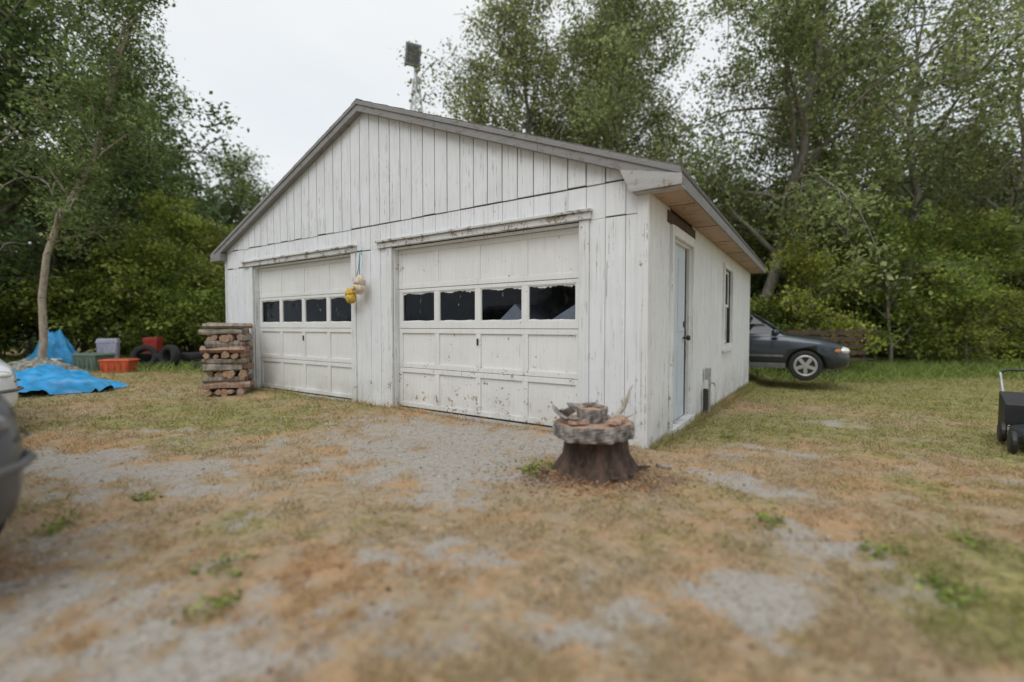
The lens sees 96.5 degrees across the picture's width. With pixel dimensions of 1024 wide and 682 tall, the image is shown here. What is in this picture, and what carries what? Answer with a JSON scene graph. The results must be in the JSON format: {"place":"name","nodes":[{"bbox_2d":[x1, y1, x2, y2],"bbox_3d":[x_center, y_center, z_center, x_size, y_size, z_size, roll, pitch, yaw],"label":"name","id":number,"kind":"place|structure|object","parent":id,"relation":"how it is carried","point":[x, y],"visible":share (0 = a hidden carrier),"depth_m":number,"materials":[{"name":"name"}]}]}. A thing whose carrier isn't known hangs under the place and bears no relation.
{"place":"outdoors","nodes":[
{"label":"outdoors","id":0,"kind":"place"},
{"bbox_2d":[0,336,1023,681],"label":"ground","id":1,"kind":"structure","parent":0,"point":[454,458],"depth_m":2.41,"materials":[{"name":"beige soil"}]},
{"bbox_2d":[0,359,23,406],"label":"parked car","id":2,"kind":"object","parent":1,"relation":"on","point":[10,388],"visible":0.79,"depth_m":4.96,"materials":[{"name":"white paint"}]},
{"bbox_2d":[0,393,37,532],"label":"parked car","id":3,"kind":"object","parent":1,"relation":"on","point":[17,458],"visible":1,"depth_m":1.96,"materials":[{"name":"grey paint"}]},
{"bbox_2d":[0,311,38,358],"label":"shrub","id":4,"kind":"object","parent":1,"relation":"on","point":[6,334],"visible":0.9,"depth_m":14.22,"materials":[{"name":"green plant"}]},
{"bbox_2d":[7,357,84,370],"bbox_3d":[-11.315,0.591,11.051,2.054,0.407,1.098,0,2,0],"label":"debris pile","id":5,"kind":"object","parent":1,"relation":"on","point":[23,364],"visible":0.61,"depth_m":10.87,"materials":[{"name":"grey gravel"}]},
{"bbox_2d":[26,329,76,365],"bbox_3d":[-12.268,0.220,12.261,1.595,1.083,1.142,0,2,0],"label":"blue tarp","id":6,"kind":"object","parent":1,"relation":"on","point":[60,345],"visible":0.46,"depth_m":12.01,"materials":[{"name":"blue plastic"}]},
{"bbox_2d":[0,109,107,217],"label":"dense tree","id":7,"kind":"object","parent":1,"relation":"on","point":[26,135],"visible":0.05,"depth_m":15.29,"materials":[{"name":"green plant"}]},
{"bbox_2d":[50,358,62,361],"bbox_3d":[-11.900,0.616,11.726,0.530,0.330,0.424,-1,2,-23],"label":"white storage tote","id":8,"kind":"object","parent":1,"relation":"on","point":[58,359],"visible":0.1,"depth_m":11.76,"materials":[{"name":"plastic"}]},
{"bbox_2d":[0,231,130,356],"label":"dark thicket","id":9,"kind":"object","parent":1,"relation":"on","point":[33,326],"visible":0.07,"depth_m":15.46,"materials":[{"name":"green plant"}]},
{"bbox_2d":[0,269,137,355],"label":"shrub","id":10,"kind":"object","parent":1,"relation":"on","point":[30,310],"visible":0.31,"depth_m":14.08,"materials":[{"name":"green plant"}]},
{"bbox_2d":[13,364,127,394],"bbox_3d":[-8.353,0.653,8.143,2.480,0.459,1.671,0,2,0],"label":"blue tarp","id":11,"kind":"object","parent":1,"relation":"on","point":[51,379],"visible":0.82,"depth_m":7.90,"materials":[{"name":"blue plastic"}]},
{"bbox_2d":[28,189,157,346],"bbox_3d":[-16.775,-3.001,19.218,4.664,7.398,5.518,0,2,1],"label":"deciduous tree","id":12,"kind":"object","parent":1,"relation":"on","point":[119,247],"visible":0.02,"depth_m":19.40,"materials":[{"name":"green plant"}]},
{"bbox_2d":[70,352,116,371],"bbox_3d":[-10.900,0.540,11.924,0.795,0.462,0.530,0,2,11],"label":"green storage tote","id":13,"kind":"object","parent":1,"relation":"on","point":[84,360],"visible":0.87,"depth_m":11.70,"materials":[{"name":"plastic"}]},
{"bbox_2d":[0,0,188,357],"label":"birch tree","id":14,"kind":"object","parent":1,"relation":"on","point":[117,96],"visible":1,"depth_m":11.37,"materials":[{"name":"green plant"}]},
{"bbox_2d":[95,338,120,357],"bbox_3d":[-11.400,0.343,12.918,0.477,0.825,0.371,-1,2,-29],"label":"white storage tote","id":15,"kind":"object","parent":1,"relation":"on","point":[111,345],"visible":0.62,"depth_m":12.80,"materials":[{"name":"plastic"}]},
{"bbox_2d":[28,261,203,355],"bbox_3d":[-13.279,-0.936,15.769,5.161,3.483,4.566,1,2,35],"label":"bright shrub","id":16,"kind":"object","parent":1,"relation":"on","point":[89,314],"visible":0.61,"depth_m":14.79,"materials":[{"name":"green plant"}]},
{"bbox_2d":[0,16,234,356],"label":"dense tree","id":17,"kind":"object","parent":1,"relation":"on","point":[139,186],"visible":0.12,"depth_m":18.11,"materials":[{"name":"green plant"}]},
{"bbox_2d":[97,358,139,372],"bbox_3d":[-9.900,0.615,11.526,0.689,0.330,0.477,0,2,-11],"label":"orange storage tote","id":18,"kind":"object","parent":1,"relation":"on","point":[111,364],"visible":0.98,"depth_m":11.34,"materials":[{"name":"plastic"}]},
{"bbox_2d":[0,0,242,333],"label":"dense tree","id":19,"kind":"object","parent":1,"relation":"on","point":[14,263],"visible":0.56,"depth_m":13.84,"materials":[{"name":"green plant"}]},
{"bbox_2d":[0,0,265,356],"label":"dense tree","id":20,"kind":"object","parent":1,"relation":"on","point":[185,158],"visible":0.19,"depth_m":17.50,"materials":[{"name":"green plant"}]},
{"bbox_2d":[49,221,219,352],"bbox_3d":[-11.832,-1.639,15.390,5.127,4.972,4.045,1,2,17],"label":"young tree","id":21,"kind":"object","parent":1,"relation":"on","point":[158,253],"visible":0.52,"depth_m":15.11,"materials":[{"name":"green plant"}]},
{"bbox_2d":[58,180,224,347],"bbox_3d":[-12.376,-2.498,17.474,5.393,6.630,6.836,1,2,30],"label":"young tree","id":22,"kind":"object","parent":1,"relation":"on","point":[169,227],"visible":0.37,"depth_m":16.39,"materials":[{"name":"green plant"}]},
{"bbox_2d":[55,133,231,270],"bbox_3d":[-22.198,-6.406,30.151,8.651,13.723,10.234,0,2,10],"label":"deciduous tree","id":23,"kind":"object","parent":1,"relation":"on","point":[184,186],"visible":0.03,"depth_m":28.97,"materials":[{"name":"green plant"}]},
{"bbox_2d":[129,345,158,366],"bbox_3d":[-10.050,0.441,12.521,0.660,0.660,0.210,-1,-14,-17],"label":"old tire","id":24,"kind":"object","parent":1,"relation":"on","point":[136,352],"visible":0.69,"depth_m":12.48,"materials":[{"name":"rubber"}]},
{"bbox_2d":[142,337,163,352],"bbox_3d":[-11.000,0.301,14.017,0.424,0.825,0.318,0,2,-6],"label":"red storage tote","id":25,"kind":"object","parent":1,"relation":"on","point":[156,343],"visible":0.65,"depth_m":13.88,"materials":[{"name":"plastic"}]},
{"bbox_2d":[108,265,225,351],"bbox_3d":[-11.279,-0.956,16.580,5.161,3.483,4.566,1,2,29],"label":"bright shrub","id":26,"kind":"object","parent":1,"relation":"on","point":[217,295],"visible":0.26,"depth_m":15.65,"materials":[{"name":"green plant"}]},
{"bbox_2d":[159,345,180,368],"bbox_3d":[-9.300,0.430,12.420,0.660,0.660,0.210,1,-5,23],"label":"old tire","id":27,"kind":"object","parent":1,"relation":"on","point":[167,350],"visible":0.81,"depth_m":12.35,"materials":[{"name":"rubber"}]},
{"bbox_2d":[116,293,225,357],"bbox_3d":[-11.015,-0.437,15.398,4.804,2.488,3.601,0,2,14],"label":"shrub","id":28,"kind":"object","parent":1,"relation":"on","point":[150,331],"visible":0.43,"depth_m":14.77,"materials":[{"name":"green plant"}]},
{"bbox_2d":[121,216,236,345],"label":"young tree","id":29,"kind":"object","parent":1,"relation":"on","point":[212,237],"visible":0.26,"depth_m":17.35,"materials":[{"name":"green plant"}]},
{"bbox_2d":[179,360,201,366],"bbox_3d":[-9.000,0.639,12.927,0.660,0.210,0.660,0,2,0],"label":"old tire","id":30,"kind":"object","parent":1,"relation":"on","point":[189,363],"visible":0.2,"depth_m":12.63,"materials":[{"name":"rubber"}]},
{"bbox_2d":[181,352,203,360],"bbox_3d":[-8.970,0.429,12.920,0.660,0.210,0.660,0,2,0],"label":"old tire","id":31,"kind":"object","parent":30,"relation":"on","point":[189,356],"visible":0.78,"depth_m":12.64,"materials":[{"name":"rubber"}]},
{"bbox_2d":[194,361,202,369],"bbox_3d":[-8.100,0.653,12.227,0.660,0.210,0.660,0,2,0],"label":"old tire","id":32,"kind":"object","parent":1,"relation":"on","point":[198,363],"visible":0.14,"depth_m":11.92,"materials":[{"name":"rubber"}]},
{"bbox_2d":[195,313,225,348],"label":"shrub","id":33,"kind":"object","parent":1,"relation":"on","point":[206,335],"visible":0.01,"depth_m":15.30,"materials":[{"name":"green plant"}]},
{"bbox_2d":[177,144,273,342],"bbox_3d":[-16.713,-6.106,29.660,9.789,13.126,8.275,1,2,26],"label":"deciduous tree","id":34,"kind":"object","parent":1,"relation":"on","point":[252,200],"visible":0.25,"depth_m":28.98,"materials":[{"name":"green plant"}]},
{"bbox_2d":[198,323,254,396],"bbox_3d":[-4.796,0.299,7.719,0.770,1.222,0.740,-1,2,-20],"label":"firewood stack","id":35,"kind":"object","parent":1,"relation":"on","point":[228,366],"visible":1,"depth_m":7.48,"materials":[{"name":"brown wood"}]},
{"bbox_2d":[405,41,422,111],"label":"floodlight tower","id":36,"kind":"structure","parent":1,"relation":"on","point":[416,59],"depth_m":17.45,"materials":[{"name":"grey metal"}]},
{"bbox_2d":[210,98,765,448],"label":"garage","id":37,"kind":"structure","parent":1,"relation":"on","point":[512,277],"depth_m":5.67,"materials":[{"name":"white wood"}]},
{"bbox_2d":[259,257,351,399],"bbox_3d":[-3.386,-0.202,7.461,2.686,2.116,0.066,1,2,34],"label":"overhead door","id":38,"kind":"structure","parent":37,"relation":"in","point":[329,342],"depth_m":7.41,"materials":[{"name":"beige paint"}]},
{"bbox_2d":[345,250,365,303],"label":"fishing buoys","id":39,"kind":"object","parent":37,"relation":"attached to","point":[359,285],"visible":1,"depth_m":6.29,"materials":[{"name":"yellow plastic"}]},
{"bbox_2d":[399,227,578,427],"bbox_3d":[-0.399,-0.138,5.480,2.696,2.116,0.068,1,2,34],"label":"overhead door","id":40,"kind":"structure","parent":37,"relation":"in","point":[544,349],"depth_m":5.36,"materials":[{"name":"beige paint"}]},
{"bbox_2d":[667,209,695,435],"bbox_3d":[1.936,-0.146,5.318,0.170,2.470,1.300,1,2,34],"label":"side door","id":41,"kind":"structure","parent":37,"relation":"in","point":[682,237],"depth_m":5.42,"materials":[{"name":"blue paint"}]},
{"bbox_2d":[721,263,733,351],"bbox_3d":[3.748,-0.573,8.021,0.165,1.470,1.030,1,2,34],"label":"side window","id":42,"kind":"structure","parent":37,"relation":"in","point":[725,346],"depth_m":8.29,"materials":[{"name":"paint"}]},
{"bbox_2d":[0,398,1023,681],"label":"fallen leaves","id":43,"kind":"object","parent":1,"relation":"on","point":[466,628],"visible":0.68,"depth_m":2.91,"materials":[{"name":"brown plant"}]},
{"bbox_2d":[0,109,1023,348],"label":"distant trees","id":44,"kind":"object","parent":1,"relation":"on","point":[223,213],"visible":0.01,"depth_m":26.82,"materials":[{"name":"green plant"}]},
{"bbox_2d":[397,0,627,151],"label":"tall birch tree","id":45,"kind":"object","parent":1,"relation":"on","point":[519,42],"visible":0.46,"depth_m":18.54,"materials":[{"name":"green plant"}]},
{"bbox_2d":[32,431,992,624],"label":"weeds","id":46,"kind":"object","parent":1,"relation":"on","point":[220,603],"visible":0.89,"depth_m":2.21,"materials":[{"name":"green plant"}]},
{"bbox_2d":[540,385,671,482],"bbox_3d":[0.714,0.708,3.684,0.949,0.729,0.651,-1,2,-33],"label":"stump table","id":47,"kind":"object","parent":1,"relation":"on","point":[595,436],"visible":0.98,"depth_m":3.48,"materials":[{"name":"brown wood"}]},
{"bbox_2d":[487,0,811,252],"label":"tall birch tree","id":48,"kind":"object","parent":1,"relation":"on","point":[622,93],"visible":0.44,"depth_m":17.62,"materials":[{"name":"green plant"}]},
{"bbox_2d":[551,0,747,201],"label":"tall birch tree","id":49,"kind":"object","parent":1,"relation":"on","point":[653,122],"visible":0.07,"depth_m":21.55,"materials":[{"name":"green plant"}]},
{"bbox_2d":[715,174,770,245],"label":"deciduous tree","id":50,"kind":"object","parent":1,"relation":"on","point":[730,195],"depth_m":27.62,"materials":[{"name":"green plant"}]},
{"bbox_2d":[723,177,775,310],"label":"deciduous tree","id":51,"kind":"object","parent":1,"relation":"on","point":[755,225],"visible":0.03,"depth_m":22.81,"materials":[{"name":"green plant"}]},
{"bbox_2d":[750,294,826,336],"bbox_3d":[9.265,-0.445,16.320,4.116,2.488,5.490,4,4,62],"label":"shrub","id":52,"kind":"object","parent":1,"relation":"on","point":[781,318],"visible":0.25,"depth_m":15.93,"materials":[{"name":"green plant"}]},
{"bbox_2d":[749,313,850,380],"bbox_3d":[6.057,0.031,12.104,4.635,1.707,2.140,1,2,29],"label":"sedan","id":53,"kind":"object","parent":1,"relation":"on","point":[802,357],"visible":0.5,"depth_m":10.80,"materials":[{"name":"grey paint"}]},
{"bbox_2d":[750,256,880,351],"bbox_3d":[12.530,-1.577,20.391,6.972,5.190,7.849,0,2,1],"label":"dark thicket","id":54,"kind":"object","parent":1,"relation":"on","point":[761,282],"visible":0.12,"depth_m":18.74,"materials":[{"name":"green plant"}]},
{"bbox_2d":[750,236,889,356],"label":"young tree","id":55,"kind":"object","parent":1,"relation":"on","point":[799,297],"visible":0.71,"depth_m":15.40,"materials":[{"name":"green plant"}]},
{"bbox_2d":[780,329,873,376],"bbox_3d":[9.749,0.351,14.364,3.503,1.420,1.860,0,2,-6],"label":"utility trailer","id":56,"kind":"object","parent":1,"relation":"on","point":[839,338],"visible":0.26,"depth_m":13.66,"materials":[{"name":"red paint"}]},
{"bbox_2d":[631,0,1023,311],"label":"tall birch tree","id":57,"kind":"object","parent":1,"relation":"on","point":[833,190],"visible":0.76,"depth_m":15.30,"materials":[{"name":"green plant"}]},
{"bbox_2d":[816,198,867,278],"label":"deciduous tree","id":58,"kind":"object","parent":1,"relation":"on","point":[838,253],"depth_m":26.07,"materials":[{"name":"green plant"}]},
{"bbox_2d":[709,1,979,304],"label":"tall birch tree","id":59,"kind":"object","parent":1,"relation":"on","point":[802,90],"visible":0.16,"depth_m":20.64,"materials":[{"name":"green plant"}]},
{"bbox_2d":[744,147,954,353],"bbox_3d":[11.490,-3.046,18.171,7.802,9.800,6.266,0,2,-2],"label":"young tree","id":60,"kind":"object","parent":1,"relation":"on","point":[816,293],"visible":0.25,"depth_m":16.92,"materials":[{"name":"green plant"}]},
{"bbox_2d":[677,0,1023,360],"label":"tall birch tree","id":61,"kind":"object","parent":1,"relation":"on","point":[915,194],"visible":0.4,"depth_m":17.17,"materials":[{"name":"green plant"}]},
{"bbox_2d":[808,295,923,361],"bbox_3d":[14.522,-0.493,18.832,4.617,3.053,4.101,-1,2,-36],"label":"dark thicket","id":62,"kind":"object","parent":1,"relation":"on","point":[872,313],"visible":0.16,"depth_m":17.59,"materials":[{"name":"green plant"}]},
{"bbox_2d":[836,203,939,355],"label":"deciduous tree","id":63,"kind":"object","parent":1,"relation":"on","point":[879,263],"visible":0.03,"depth_m":22.31,"materials":[{"name":"green plant"}]},
{"bbox_2d":[812,197,1005,365],"bbox_3d":[13.914,-1.818,16.011,5.127,6.941,6.383,-1,2,-19],"label":"young tree","id":64,"kind":"object","parent":1,"relation":"on","point":[955,273],"visible":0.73,"depth_m":15.67,"materials":[{"name":"green plant"}]},
{"bbox_2d":[831,219,988,360],"bbox_3d":[15.059,-2.005,18.096,4.854,6.298,6.152,-1,2,-28],"label":"young tree","id":65,"kind":"object","parent":1,"relation":"on","point":[893,268],"visible":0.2,"depth_m":17.67,"materials":[{"name":"green plant"}]},
{"bbox_2d":[829,264,1007,359],"bbox_3d":[16.942,-1.597,20.912,7.849,5.190,6.972,0,2,-15],"label":"dark thicket","id":66,"kind":"object","parent":1,"relation":"on","point":[928,281],"visible":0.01,"depth_m":19.60,"materials":[{"name":"green plant"}]},
{"bbox_2d":[845,299,998,361],"bbox_3d":[16.231,-0.356,19.268,4.630,2.843,6.177,0,2,13],"label":"shrub","id":67,"kind":"object","parent":1,"relation":"on","point":[897,355],"visible":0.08,"depth_m":17.63,"materials":[{"name":"green plant"}]},
{"bbox_2d":[825,0,1023,358],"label":"tall birch tree","id":68,"kind":"object","parent":1,"relation":"on","point":[1017,189],"visible":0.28,"depth_m":20.39,"materials":[{"name":"green plant"}]},
{"bbox_2d":[854,173,998,281],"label":"deciduous tree","id":69,"kind":"object","parent":1,"relation":"on","point":[906,209],"visible":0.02,"depth_m":27.88,"materials":[{"name":"green plant"}]},
{"bbox_2d":[877,274,1023,368],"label":"shrub","id":70,"kind":"object","parent":1,"relation":"on","point":[992,332],"visible":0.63,"depth_m":15.59,"materials":[{"name":"green plant"}]},
{"bbox_2d":[890,194,1023,359],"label":"young tree","id":71,"kind":"object","parent":1,"relation":"on","point":[978,225],"visible":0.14,"depth_m":20.01,"materials":[{"name":"green plant"}]},
{"bbox_2d":[893,257,1023,358],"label":"dark thicket","id":72,"kind":"object","parent":1,"relation":"on","point":[1015,285],"visible":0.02,"depth_m":19.50,"materials":[{"name":"green plant"}]},
{"bbox_2d":[914,204,1023,361],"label":"young tree","id":73,"kind":"object","parent":1,"relation":"on","point":[1006,230],"visible":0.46,"depth_m":16.92,"materials":[{"name":"green plant"}]},
{"bbox_2d":[921,193,1023,352],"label":"deciduous tree","id":74,"kind":"object","parent":1,"relation":"on","point":[991,199],"visible":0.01,"depth_m":24.27,"materials":[{"name":"green plant"}]},
{"bbox_2d":[968,332,1023,358],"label":"bright shrub","id":75,"kind":"object","parent":1,"relation":"on","point":[1017,342],"visible":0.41,"depth_m":17.25,"materials":[{"name":"green plant"}]},
{"bbox_2d":[971,253,1023,360],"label":"young tree","id":76,"kind":"object","parent":1,"relation":"on","point":[1022,277],"visible":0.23,"depth_m":18.23,"materials":[{"name":"green plant"}]},
{"bbox_2d":[981,305,1021,356],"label":"shrub","id":77,"kind":"object","parent":1,"relation":"on","point":[1010,331],"visible":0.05,"depth_m":19.31,"materials":[{"name":"green plant"}]},
{"bbox_2d":[997,369,1023,453],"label":"lawn mower","id":78,"kind":"object","parent":1,"relation":"on","point":[1011,411],"visible":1,"depth_m":4.94,"materials":[{"name":"black plastic"}]},
{"bbox_2d":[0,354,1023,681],"bbox_3d":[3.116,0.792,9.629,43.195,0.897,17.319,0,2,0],"label":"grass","id":79,"kind":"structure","parent":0,"point":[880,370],"depth_m":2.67,"materials":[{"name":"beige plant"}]},
{"bbox_2d":[0,0,1023,251],"label":"sky","id":80,"kind":"structure","parent":0,"point":[289,69],"materials":[{"name":"white"}]},
{"bbox_3d":[-10.400,0.667,12.928,0.660,0.210,0.660,0,2,0],"label":"old tire","id":81,"kind":"object","parent":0,"visible":0},
{"bbox_2d":[138,353,151,361],"bbox_3d":[-10.370,0.457,12.921,0.660,0.210,0.660,0,2,0],"label":"old tire","id":82,"kind":"object","parent":81,"relation":"on","point":[142,357],"visible":0.41,"depth_m":12.67,"materials":[{"name":"rubber"}]},
{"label":"old tire","id":83,"kind":"object","parent":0,"visible":0},
{"bbox_2d":[155,353,180,360],"bbox_3d":[-9.670,0.437,12.821,0.660,0.210,0.660,0,2,0],"label":"old tire","id":84,"kind":"object","parent":83,"relation":"on","point":[157,356],"visible":0.27,"depth_m":12.50,"materials":[{"name":"rubber"}]}
]}

